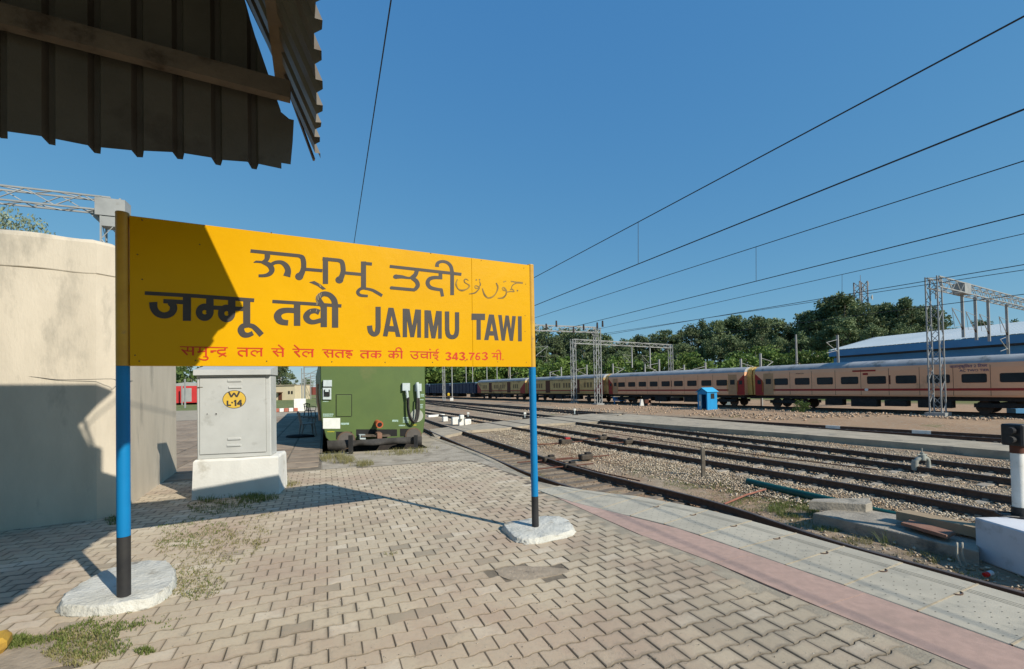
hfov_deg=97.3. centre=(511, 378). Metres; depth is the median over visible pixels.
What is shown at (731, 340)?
eucalyptus tree
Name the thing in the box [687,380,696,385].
window
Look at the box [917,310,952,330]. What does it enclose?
eucalyptus tree
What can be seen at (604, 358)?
eucalyptus tree
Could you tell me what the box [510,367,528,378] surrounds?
tree
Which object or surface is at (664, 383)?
window
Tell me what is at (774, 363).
tree
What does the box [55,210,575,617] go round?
station name board
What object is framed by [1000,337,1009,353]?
catenary mast
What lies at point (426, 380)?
tree
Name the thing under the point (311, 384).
mast
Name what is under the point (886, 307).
eucalyptus tree
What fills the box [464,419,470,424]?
concrete block
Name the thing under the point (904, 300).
eucalyptus tree
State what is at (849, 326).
eucalyptus tree
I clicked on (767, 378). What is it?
door
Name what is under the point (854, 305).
eucalyptus tree
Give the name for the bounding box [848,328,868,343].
eucalyptus tree
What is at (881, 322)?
eucalyptus tree
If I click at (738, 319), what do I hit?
eucalyptus tree
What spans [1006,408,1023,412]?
blue box
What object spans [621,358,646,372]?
tree
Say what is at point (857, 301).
eucalyptus tree
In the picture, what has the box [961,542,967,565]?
loose conduit
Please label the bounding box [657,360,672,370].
tree
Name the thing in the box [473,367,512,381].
tree
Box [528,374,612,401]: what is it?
parcel van
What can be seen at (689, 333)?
eucalyptus tree
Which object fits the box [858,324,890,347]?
eucalyptus tree
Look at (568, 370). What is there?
tree
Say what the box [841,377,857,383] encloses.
window
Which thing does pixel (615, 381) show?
door
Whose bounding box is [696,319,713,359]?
eucalyptus tree
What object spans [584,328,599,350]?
eucalyptus tree
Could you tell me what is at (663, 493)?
railway track
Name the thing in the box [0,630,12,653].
yellow block
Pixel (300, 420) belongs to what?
plastic chair
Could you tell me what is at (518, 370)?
tree
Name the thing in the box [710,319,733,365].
eucalyptus tree
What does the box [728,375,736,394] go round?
door
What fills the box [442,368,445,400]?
catenary mast
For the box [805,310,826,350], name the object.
eucalyptus tree
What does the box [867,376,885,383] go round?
window
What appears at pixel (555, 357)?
eucalyptus tree
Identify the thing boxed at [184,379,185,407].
mast
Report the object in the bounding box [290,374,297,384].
tree
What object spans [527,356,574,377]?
tree
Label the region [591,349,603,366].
eucalyptus tree
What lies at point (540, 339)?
eucalyptus tree
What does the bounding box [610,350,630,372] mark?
eucalyptus tree
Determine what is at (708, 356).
eucalyptus tree
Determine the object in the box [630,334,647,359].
eucalyptus tree
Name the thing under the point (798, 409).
bush
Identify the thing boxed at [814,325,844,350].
eucalyptus tree
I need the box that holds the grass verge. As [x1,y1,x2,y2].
[176,398,316,410]
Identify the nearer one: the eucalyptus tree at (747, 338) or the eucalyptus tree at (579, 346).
the eucalyptus tree at (747, 338)
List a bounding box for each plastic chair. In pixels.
[297,411,316,434]
[303,403,315,417]
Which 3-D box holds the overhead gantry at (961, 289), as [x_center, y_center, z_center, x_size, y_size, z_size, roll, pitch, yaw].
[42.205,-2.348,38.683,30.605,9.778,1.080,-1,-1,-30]
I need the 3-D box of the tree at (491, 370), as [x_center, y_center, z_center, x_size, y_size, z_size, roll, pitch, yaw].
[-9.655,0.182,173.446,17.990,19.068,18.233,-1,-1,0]
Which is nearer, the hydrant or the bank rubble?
the hydrant
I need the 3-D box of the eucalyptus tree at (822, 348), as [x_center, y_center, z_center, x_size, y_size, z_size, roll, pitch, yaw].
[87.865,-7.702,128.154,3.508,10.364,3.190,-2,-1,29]
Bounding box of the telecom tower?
[853,275,872,306]
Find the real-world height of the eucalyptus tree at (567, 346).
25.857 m
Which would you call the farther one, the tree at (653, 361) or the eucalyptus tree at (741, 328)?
the eucalyptus tree at (741, 328)
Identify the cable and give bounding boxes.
[28,376,114,379]
[354,0,391,241]
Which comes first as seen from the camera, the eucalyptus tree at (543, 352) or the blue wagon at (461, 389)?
the blue wagon at (461, 389)
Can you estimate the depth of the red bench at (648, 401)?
53.88 m
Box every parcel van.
[477,378,528,399]
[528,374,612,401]
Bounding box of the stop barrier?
[327,435,421,453]
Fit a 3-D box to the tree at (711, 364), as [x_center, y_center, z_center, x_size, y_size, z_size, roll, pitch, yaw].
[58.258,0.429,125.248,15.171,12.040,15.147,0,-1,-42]
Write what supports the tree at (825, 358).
on the ground at (961, 425)
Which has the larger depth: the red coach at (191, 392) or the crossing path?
the red coach at (191, 392)
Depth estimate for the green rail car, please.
12.88 m
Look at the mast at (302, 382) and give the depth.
69.98 m
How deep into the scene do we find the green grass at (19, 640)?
3.88 m
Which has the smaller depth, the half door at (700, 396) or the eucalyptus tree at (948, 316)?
the half door at (700, 396)
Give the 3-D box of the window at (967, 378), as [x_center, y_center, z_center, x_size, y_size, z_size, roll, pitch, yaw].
[31.792,-0.009,30.994,0.009,0.620,1.260,-1,-1,-30]
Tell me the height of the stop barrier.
0.517 m
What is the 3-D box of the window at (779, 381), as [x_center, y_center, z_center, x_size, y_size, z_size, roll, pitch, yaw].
[25.270,0.316,42.298,0.009,0.620,1.260,-1,-1,-30]
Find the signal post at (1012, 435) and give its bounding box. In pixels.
[995,423,1023,519]
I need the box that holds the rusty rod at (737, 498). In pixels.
[723,488,765,503]
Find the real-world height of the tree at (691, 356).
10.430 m
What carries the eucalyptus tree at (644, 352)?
on the ground at (961, 425)
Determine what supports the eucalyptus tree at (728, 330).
on the ground at (961, 425)
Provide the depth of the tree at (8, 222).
30.22 m
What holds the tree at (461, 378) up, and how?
on the ground at (961, 425)
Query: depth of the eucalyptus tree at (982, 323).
147.12 m
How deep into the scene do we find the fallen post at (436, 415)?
42.24 m
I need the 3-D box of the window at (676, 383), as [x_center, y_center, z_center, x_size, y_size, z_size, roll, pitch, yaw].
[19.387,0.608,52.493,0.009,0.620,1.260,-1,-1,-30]
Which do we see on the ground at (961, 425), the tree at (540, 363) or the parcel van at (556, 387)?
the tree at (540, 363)
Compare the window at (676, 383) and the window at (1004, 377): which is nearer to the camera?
the window at (1004, 377)
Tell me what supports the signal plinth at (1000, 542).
on the ground at (961, 425)
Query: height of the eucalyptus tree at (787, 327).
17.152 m
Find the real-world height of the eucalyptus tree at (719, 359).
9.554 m
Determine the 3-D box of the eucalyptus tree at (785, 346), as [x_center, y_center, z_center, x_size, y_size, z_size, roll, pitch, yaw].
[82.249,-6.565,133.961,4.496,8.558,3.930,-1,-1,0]
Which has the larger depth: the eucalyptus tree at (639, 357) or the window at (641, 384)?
the eucalyptus tree at (639, 357)
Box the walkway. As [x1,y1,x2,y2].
[600,414,1009,459]
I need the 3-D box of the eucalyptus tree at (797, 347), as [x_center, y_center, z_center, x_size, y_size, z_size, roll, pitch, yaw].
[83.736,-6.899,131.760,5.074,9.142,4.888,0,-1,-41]
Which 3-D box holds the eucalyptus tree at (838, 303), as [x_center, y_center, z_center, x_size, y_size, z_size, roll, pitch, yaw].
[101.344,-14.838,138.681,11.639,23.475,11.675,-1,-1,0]
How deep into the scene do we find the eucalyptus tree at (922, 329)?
118.61 m
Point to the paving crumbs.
(481, 618)
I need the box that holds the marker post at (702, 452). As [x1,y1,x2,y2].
[700,448,705,477]
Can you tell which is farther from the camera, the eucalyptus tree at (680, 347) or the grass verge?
the eucalyptus tree at (680, 347)
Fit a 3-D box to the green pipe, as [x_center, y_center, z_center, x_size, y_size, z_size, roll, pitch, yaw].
[6.951,2.631,9.510,0.326,0.170,4.734,-1,-1,-22]
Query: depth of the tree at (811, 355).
118.22 m
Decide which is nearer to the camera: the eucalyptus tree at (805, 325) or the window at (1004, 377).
the window at (1004, 377)
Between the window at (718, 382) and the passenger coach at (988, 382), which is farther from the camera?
the window at (718, 382)
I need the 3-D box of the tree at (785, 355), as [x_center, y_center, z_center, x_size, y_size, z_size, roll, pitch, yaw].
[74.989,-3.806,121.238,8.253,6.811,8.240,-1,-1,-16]
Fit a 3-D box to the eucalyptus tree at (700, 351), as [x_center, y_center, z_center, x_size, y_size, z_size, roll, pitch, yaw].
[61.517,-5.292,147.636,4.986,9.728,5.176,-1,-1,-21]
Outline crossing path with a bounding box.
[430,414,621,438]
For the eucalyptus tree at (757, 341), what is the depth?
136.61 m
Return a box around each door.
[183,388,191,401]
[613,379,617,393]
[699,395,701,409]
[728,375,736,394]
[763,373,773,394]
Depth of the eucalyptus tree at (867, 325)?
118.69 m
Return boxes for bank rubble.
[524,404,1022,420]
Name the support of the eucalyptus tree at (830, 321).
on the ground at (961, 425)
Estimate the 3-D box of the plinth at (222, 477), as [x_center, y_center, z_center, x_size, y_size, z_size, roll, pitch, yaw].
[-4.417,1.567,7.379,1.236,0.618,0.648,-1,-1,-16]
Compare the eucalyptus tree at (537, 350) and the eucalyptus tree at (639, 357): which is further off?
the eucalyptus tree at (537, 350)
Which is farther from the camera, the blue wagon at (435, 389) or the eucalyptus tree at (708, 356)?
the eucalyptus tree at (708, 356)
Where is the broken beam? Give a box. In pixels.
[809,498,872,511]
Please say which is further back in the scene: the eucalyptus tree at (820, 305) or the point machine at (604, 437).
the eucalyptus tree at (820, 305)
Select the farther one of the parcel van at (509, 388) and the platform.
the parcel van at (509, 388)
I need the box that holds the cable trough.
[813,510,979,566]
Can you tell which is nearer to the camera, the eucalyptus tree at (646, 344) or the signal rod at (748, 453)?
the signal rod at (748, 453)
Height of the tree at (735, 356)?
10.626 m
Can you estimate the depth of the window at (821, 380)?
39.08 m
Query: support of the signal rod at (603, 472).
on the ballast
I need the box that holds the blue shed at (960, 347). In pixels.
[829,321,1023,362]
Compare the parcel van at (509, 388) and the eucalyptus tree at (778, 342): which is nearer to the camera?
the parcel van at (509, 388)
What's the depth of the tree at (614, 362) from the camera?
155.49 m
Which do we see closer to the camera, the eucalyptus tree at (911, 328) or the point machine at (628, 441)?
the point machine at (628, 441)
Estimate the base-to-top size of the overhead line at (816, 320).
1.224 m
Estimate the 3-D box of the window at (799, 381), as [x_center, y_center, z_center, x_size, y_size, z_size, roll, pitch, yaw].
[26.201,0.269,40.683,0.009,0.620,1.260,-1,-1,-30]
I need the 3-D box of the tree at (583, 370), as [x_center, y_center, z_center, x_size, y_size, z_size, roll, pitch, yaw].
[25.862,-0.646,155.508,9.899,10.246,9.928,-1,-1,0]
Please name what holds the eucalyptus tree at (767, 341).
on the ground at (961, 425)
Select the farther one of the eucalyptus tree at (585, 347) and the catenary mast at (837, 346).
the eucalyptus tree at (585, 347)
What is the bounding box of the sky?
[0,0,1023,386]
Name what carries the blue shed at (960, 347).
on the ground at (961, 425)
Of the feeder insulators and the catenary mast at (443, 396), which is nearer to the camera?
the feeder insulators
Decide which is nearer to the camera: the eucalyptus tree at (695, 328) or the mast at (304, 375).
the mast at (304, 375)
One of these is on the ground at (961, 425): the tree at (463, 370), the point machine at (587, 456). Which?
the tree at (463, 370)
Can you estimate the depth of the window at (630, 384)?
58.97 m
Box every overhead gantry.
[0,184,130,242]
[535,324,603,404]
[570,339,672,402]
[924,275,1023,416]
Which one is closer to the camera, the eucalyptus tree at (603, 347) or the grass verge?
the grass verge
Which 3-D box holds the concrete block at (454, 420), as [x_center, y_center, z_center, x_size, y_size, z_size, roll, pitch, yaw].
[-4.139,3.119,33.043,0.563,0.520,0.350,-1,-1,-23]
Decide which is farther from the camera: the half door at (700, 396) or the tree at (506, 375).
the tree at (506, 375)
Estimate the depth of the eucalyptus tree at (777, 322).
160.92 m
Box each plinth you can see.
[191,451,286,499]
[975,517,1023,576]
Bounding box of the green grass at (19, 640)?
[6,462,898,660]
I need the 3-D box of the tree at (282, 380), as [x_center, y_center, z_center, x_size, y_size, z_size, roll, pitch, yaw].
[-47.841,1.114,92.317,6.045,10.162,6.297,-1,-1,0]
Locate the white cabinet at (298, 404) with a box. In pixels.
[294,398,305,410]
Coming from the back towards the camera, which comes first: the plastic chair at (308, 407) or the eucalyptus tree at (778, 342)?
the eucalyptus tree at (778, 342)
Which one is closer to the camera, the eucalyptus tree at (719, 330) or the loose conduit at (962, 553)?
the loose conduit at (962, 553)
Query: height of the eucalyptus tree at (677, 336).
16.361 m
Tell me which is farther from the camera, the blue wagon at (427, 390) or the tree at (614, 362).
the tree at (614, 362)
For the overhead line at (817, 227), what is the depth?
11.70 m
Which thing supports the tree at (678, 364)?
on the ground at (961, 425)
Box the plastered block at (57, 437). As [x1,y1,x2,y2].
[0,229,176,531]
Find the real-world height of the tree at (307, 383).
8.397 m
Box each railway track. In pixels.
[323,442,329,452]
[422,419,1023,596]
[425,396,1023,417]
[425,400,1000,442]
[425,401,1010,486]
[425,409,1011,522]
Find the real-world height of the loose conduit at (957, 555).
0.314 m
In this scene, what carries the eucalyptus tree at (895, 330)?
on the ground at (961, 425)
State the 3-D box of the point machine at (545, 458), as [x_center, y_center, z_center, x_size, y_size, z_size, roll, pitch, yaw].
[1.164,2.810,15.781,2.160,0.240,0.332,-1,-1,-23]
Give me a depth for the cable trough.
7.41 m
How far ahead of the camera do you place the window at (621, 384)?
60.57 m
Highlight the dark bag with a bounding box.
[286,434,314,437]
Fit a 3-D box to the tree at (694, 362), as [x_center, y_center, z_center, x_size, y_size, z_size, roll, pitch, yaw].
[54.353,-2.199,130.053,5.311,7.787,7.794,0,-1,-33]
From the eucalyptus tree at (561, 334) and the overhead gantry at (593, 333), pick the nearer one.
the overhead gantry at (593, 333)
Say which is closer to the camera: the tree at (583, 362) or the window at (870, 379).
the window at (870, 379)
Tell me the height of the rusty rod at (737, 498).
0.104 m
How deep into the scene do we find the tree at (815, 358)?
109.36 m
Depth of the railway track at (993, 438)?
23.97 m
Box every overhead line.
[314,270,1023,377]
[426,233,1023,367]
[534,15,1023,305]
[535,160,1023,336]
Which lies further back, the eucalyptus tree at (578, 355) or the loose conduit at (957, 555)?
the eucalyptus tree at (578, 355)
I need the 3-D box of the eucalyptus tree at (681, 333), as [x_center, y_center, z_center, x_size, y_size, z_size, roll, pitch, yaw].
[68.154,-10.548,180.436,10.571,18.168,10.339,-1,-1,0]
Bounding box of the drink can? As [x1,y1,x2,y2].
[982,570,994,576]
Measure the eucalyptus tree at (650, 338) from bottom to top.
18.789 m
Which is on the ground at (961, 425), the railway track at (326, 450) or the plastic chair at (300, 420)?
the railway track at (326, 450)
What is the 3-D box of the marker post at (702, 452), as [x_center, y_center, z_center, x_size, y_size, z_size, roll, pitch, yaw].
[5.464,2.457,12.881,0.110,0.945,0.070,-1,-1,0]
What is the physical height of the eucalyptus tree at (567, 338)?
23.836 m
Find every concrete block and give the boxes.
[451,417,458,424]
[458,419,463,425]
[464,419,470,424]
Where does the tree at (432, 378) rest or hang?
on the ground at (961, 425)
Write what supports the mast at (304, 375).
on the ground at (961, 425)
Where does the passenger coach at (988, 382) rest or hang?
on the railway track at (956, 413)
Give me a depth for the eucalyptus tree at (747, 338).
166.23 m
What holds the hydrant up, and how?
on the ground at (961, 425)
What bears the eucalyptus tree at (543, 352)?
on the ground at (961, 425)
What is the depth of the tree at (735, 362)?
122.16 m
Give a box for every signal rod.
[538,461,579,471]
[557,460,639,480]
[592,430,876,469]
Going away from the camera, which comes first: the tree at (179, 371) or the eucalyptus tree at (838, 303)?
the tree at (179, 371)
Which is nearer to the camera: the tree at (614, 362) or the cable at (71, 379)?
the cable at (71, 379)
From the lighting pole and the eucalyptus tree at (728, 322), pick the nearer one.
the lighting pole
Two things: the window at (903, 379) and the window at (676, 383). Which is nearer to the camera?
the window at (903, 379)
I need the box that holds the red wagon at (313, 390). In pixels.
[311,387,315,394]
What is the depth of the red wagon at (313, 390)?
148.47 m
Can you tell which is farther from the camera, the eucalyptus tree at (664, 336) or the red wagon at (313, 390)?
the eucalyptus tree at (664, 336)
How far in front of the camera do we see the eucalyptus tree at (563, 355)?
179.29 m
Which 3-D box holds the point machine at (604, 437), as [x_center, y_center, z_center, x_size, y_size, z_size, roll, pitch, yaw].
[4.284,2.855,21.888,2.160,0.240,0.332,-1,-1,-23]
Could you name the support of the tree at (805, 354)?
on the ground at (961, 425)
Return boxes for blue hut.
[696,387,718,409]
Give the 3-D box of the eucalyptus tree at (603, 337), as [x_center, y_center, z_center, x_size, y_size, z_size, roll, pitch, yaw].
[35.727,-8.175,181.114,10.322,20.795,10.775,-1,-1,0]
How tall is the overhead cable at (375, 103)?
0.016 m
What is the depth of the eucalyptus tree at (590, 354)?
175.19 m
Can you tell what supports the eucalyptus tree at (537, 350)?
on the ground at (961, 425)
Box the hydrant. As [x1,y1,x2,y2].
[911,448,930,470]
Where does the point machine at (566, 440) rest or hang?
on the ballast
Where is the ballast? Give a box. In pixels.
[468,418,1023,590]
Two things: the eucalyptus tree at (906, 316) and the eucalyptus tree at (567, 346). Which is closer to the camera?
the eucalyptus tree at (906, 316)
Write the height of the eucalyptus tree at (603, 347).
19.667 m
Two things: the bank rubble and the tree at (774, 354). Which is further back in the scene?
the tree at (774, 354)
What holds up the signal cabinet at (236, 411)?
on the plinth at (222, 477)
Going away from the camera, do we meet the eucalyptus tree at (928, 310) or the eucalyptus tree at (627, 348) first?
the eucalyptus tree at (928, 310)
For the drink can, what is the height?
0.085 m
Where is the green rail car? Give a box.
[316,366,424,452]
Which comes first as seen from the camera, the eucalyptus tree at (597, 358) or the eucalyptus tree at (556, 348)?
the eucalyptus tree at (597, 358)
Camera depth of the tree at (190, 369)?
84.63 m
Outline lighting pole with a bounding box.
[795,334,798,403]
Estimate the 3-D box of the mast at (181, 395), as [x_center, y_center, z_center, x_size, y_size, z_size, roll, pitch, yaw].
[-45.409,2.884,61.975,0.130,3.648,0.120,-1,-1,0]
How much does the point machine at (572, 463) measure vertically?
0.225 m
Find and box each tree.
[0,205,55,234]
[176,366,196,381]
[176,366,196,382]
[276,366,295,384]
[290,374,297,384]
[300,378,314,384]
[425,367,438,383]
[425,367,464,383]
[425,367,467,393]
[439,367,477,383]
[453,367,493,393]
[466,367,504,379]
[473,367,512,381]
[490,367,528,379]
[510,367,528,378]
[514,357,544,377]
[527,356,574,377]
[535,323,553,356]
[535,346,551,361]
[536,335,554,357]
[539,347,551,365]
[542,335,565,364]
[550,328,575,354]
[550,354,558,363]
[551,364,571,376]
[558,350,573,372]
[563,327,592,360]
[563,332,573,372]
[564,349,581,373]
[567,360,606,375]
[573,362,597,374]
[574,333,592,356]
[579,341,589,367]
[579,352,599,365]
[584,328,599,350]
[590,332,612,360]
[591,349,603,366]
[600,335,611,370]
[600,355,610,371]
[602,355,629,373]
[602,368,616,373]
[606,342,626,360]
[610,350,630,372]
[618,339,636,357]
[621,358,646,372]
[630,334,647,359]
[634,354,644,370]
[636,351,671,371]
[639,350,648,366]
[640,337,651,362]
[642,333,659,351]
[648,334,671,354]
[654,329,680,352]
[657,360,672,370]
[660,355,693,370]
[667,334,680,358]
[667,344,676,361]
[671,343,694,360]
[672,330,693,349]
[674,351,699,369]
[681,322,710,347]
[684,328,700,357]
[686,357,709,369]
[692,359,735,368]
[693,347,706,357]
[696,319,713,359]
[696,344,715,365]
[701,336,723,357]
[702,320,726,363]
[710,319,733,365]
[713,335,746,358]
[715,355,723,367]
[719,352,762,367]
[724,314,736,345]
[725,344,779,366]
[728,318,753,363]
[729,314,744,350]
[739,315,763,356]
[742,341,752,352]
[744,333,768,361]
[750,316,772,340]
[754,338,773,352]
[757,348,779,365]
[760,317,788,349]
[762,356,785,365]
[769,320,796,339]
[771,336,789,355]
[776,352,802,364]
[780,349,816,364]
[781,342,792,356]
[787,310,831,341]
[787,330,800,343]
[790,342,805,351]
[791,330,821,354]
[798,349,828,363]
[799,301,843,340]
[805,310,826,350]
[808,349,832,363]
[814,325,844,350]
[815,333,825,355]
[817,297,847,318]
[817,350,834,362]
[819,291,862,343]
[821,315,848,349]
[830,315,859,349]
[839,303,890,347]
[841,299,870,317]
[842,298,866,338]
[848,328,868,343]
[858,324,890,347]
[863,308,885,346]
[863,322,877,338]
[876,302,901,336]
[885,322,914,345]
[887,296,918,333]
[887,300,924,332]
[901,326,918,343]
[911,323,922,342]
[913,306,939,341]
[915,326,934,342]
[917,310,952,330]
[939,310,951,329]
[969,320,993,338]
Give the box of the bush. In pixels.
[792,399,810,411]
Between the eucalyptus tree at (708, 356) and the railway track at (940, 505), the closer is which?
the railway track at (940, 505)
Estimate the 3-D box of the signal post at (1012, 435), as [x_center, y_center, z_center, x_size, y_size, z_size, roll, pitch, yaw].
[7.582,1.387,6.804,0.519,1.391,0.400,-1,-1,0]
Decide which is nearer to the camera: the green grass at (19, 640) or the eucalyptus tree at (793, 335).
the green grass at (19, 640)
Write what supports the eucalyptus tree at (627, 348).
on the ground at (961, 425)
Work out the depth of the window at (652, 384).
55.60 m
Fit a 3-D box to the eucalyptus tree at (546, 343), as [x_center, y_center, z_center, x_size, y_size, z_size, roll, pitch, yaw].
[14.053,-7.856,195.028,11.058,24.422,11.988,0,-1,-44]
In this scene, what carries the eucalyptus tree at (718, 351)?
on the ground at (961, 425)
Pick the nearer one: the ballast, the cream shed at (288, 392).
the ballast
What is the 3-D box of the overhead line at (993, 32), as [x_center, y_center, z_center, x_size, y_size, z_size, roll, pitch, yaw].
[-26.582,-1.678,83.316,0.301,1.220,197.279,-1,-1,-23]
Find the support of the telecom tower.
on the ground at (961, 425)
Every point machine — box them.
[517,454,572,462]
[537,437,583,444]
[538,461,593,469]
[555,452,609,460]
[584,434,618,439]
[607,438,645,443]
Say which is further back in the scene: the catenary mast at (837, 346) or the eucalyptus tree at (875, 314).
the eucalyptus tree at (875, 314)
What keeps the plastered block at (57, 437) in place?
on the platform
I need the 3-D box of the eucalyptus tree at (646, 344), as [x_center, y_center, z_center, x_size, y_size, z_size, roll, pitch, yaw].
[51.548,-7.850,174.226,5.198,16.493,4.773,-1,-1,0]
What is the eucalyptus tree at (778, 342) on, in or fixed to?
on the ground at (961, 425)
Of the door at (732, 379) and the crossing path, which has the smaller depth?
the crossing path
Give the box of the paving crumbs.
[88,487,887,666]
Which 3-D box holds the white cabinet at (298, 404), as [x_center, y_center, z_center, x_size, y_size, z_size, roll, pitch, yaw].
[-16.907,2.115,35.919,0.844,0.984,0.700,-1,-1,-23]
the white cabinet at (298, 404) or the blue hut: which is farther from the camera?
the blue hut
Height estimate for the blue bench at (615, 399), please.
0.945 m
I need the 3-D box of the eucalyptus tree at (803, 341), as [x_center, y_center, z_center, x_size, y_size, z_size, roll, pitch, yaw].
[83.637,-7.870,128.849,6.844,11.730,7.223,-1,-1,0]
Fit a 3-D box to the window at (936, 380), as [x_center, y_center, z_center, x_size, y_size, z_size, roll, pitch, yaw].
[30.860,0.037,32.609,0.009,0.620,1.260,-1,-1,-30]
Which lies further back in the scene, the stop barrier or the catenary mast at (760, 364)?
the catenary mast at (760, 364)
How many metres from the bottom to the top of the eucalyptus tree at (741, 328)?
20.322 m
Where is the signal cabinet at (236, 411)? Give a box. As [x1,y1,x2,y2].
[193,366,277,459]
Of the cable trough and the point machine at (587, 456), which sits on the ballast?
the point machine at (587, 456)
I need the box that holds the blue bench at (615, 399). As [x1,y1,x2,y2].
[613,397,626,403]
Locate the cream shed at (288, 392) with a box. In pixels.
[276,385,309,399]
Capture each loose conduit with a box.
[956,542,961,565]
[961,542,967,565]
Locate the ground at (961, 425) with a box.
[311,364,1023,590]
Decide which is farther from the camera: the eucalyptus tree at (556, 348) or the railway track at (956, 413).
the eucalyptus tree at (556, 348)
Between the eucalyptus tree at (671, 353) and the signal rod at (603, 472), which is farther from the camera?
the eucalyptus tree at (671, 353)
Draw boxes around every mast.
[181,386,182,404]
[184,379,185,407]
[301,368,315,398]
[303,366,316,398]
[310,374,315,398]
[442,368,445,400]
[647,359,660,402]
[759,353,772,405]
[826,335,839,362]
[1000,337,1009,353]
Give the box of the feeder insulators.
[545,321,603,332]
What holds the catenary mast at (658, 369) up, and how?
on the ground at (961, 425)
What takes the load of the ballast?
on the ground at (961, 425)
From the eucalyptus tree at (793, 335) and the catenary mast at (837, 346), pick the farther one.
the eucalyptus tree at (793, 335)
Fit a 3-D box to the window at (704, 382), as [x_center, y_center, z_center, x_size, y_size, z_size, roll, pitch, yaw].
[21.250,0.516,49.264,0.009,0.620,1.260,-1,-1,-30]
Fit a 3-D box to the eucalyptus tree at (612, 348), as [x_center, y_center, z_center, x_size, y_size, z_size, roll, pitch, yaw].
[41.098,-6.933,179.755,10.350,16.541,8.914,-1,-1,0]
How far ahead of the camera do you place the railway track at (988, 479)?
16.42 m
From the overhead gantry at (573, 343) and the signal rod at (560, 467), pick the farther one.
the overhead gantry at (573, 343)
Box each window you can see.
[618,382,624,386]
[628,382,634,386]
[639,382,645,386]
[650,381,657,386]
[661,381,669,385]
[674,381,682,385]
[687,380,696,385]
[701,380,710,385]
[716,380,726,385]
[774,378,787,384]
[795,378,809,384]
[817,377,832,384]
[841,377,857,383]
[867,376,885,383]
[895,375,916,383]
[927,374,949,382]
[961,373,986,382]
[1000,373,1023,381]
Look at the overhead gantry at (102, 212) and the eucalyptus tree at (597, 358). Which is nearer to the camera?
the overhead gantry at (102, 212)
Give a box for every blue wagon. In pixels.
[425,384,432,395]
[430,383,453,396]
[451,382,482,396]
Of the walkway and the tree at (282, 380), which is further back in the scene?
the tree at (282, 380)
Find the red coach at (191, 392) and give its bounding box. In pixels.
[176,382,196,404]
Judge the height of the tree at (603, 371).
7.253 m
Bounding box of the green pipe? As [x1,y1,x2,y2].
[745,478,895,513]
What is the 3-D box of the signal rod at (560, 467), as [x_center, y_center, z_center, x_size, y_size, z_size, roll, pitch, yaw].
[1.736,2.856,14.269,0.042,0.031,3.434,-1,-1,-31]
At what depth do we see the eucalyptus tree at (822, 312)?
144.18 m
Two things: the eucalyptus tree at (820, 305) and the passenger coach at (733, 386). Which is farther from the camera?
the eucalyptus tree at (820, 305)
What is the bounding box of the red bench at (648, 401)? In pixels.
[639,399,651,405]
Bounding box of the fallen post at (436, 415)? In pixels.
[427,414,444,416]
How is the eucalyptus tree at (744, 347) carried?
on the ground at (961, 425)
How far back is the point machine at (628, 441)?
20.10 m
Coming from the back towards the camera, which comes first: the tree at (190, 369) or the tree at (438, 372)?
the tree at (438, 372)
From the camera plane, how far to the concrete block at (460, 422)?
31.79 m
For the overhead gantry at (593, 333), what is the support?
on the ground at (961, 425)
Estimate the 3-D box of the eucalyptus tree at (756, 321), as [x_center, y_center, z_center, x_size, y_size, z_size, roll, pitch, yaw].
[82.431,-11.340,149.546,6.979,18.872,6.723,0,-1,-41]
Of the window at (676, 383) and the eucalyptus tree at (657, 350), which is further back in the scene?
the eucalyptus tree at (657, 350)
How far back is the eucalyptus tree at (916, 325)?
119.98 m
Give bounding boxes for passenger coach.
[608,367,758,405]
[753,353,1023,413]

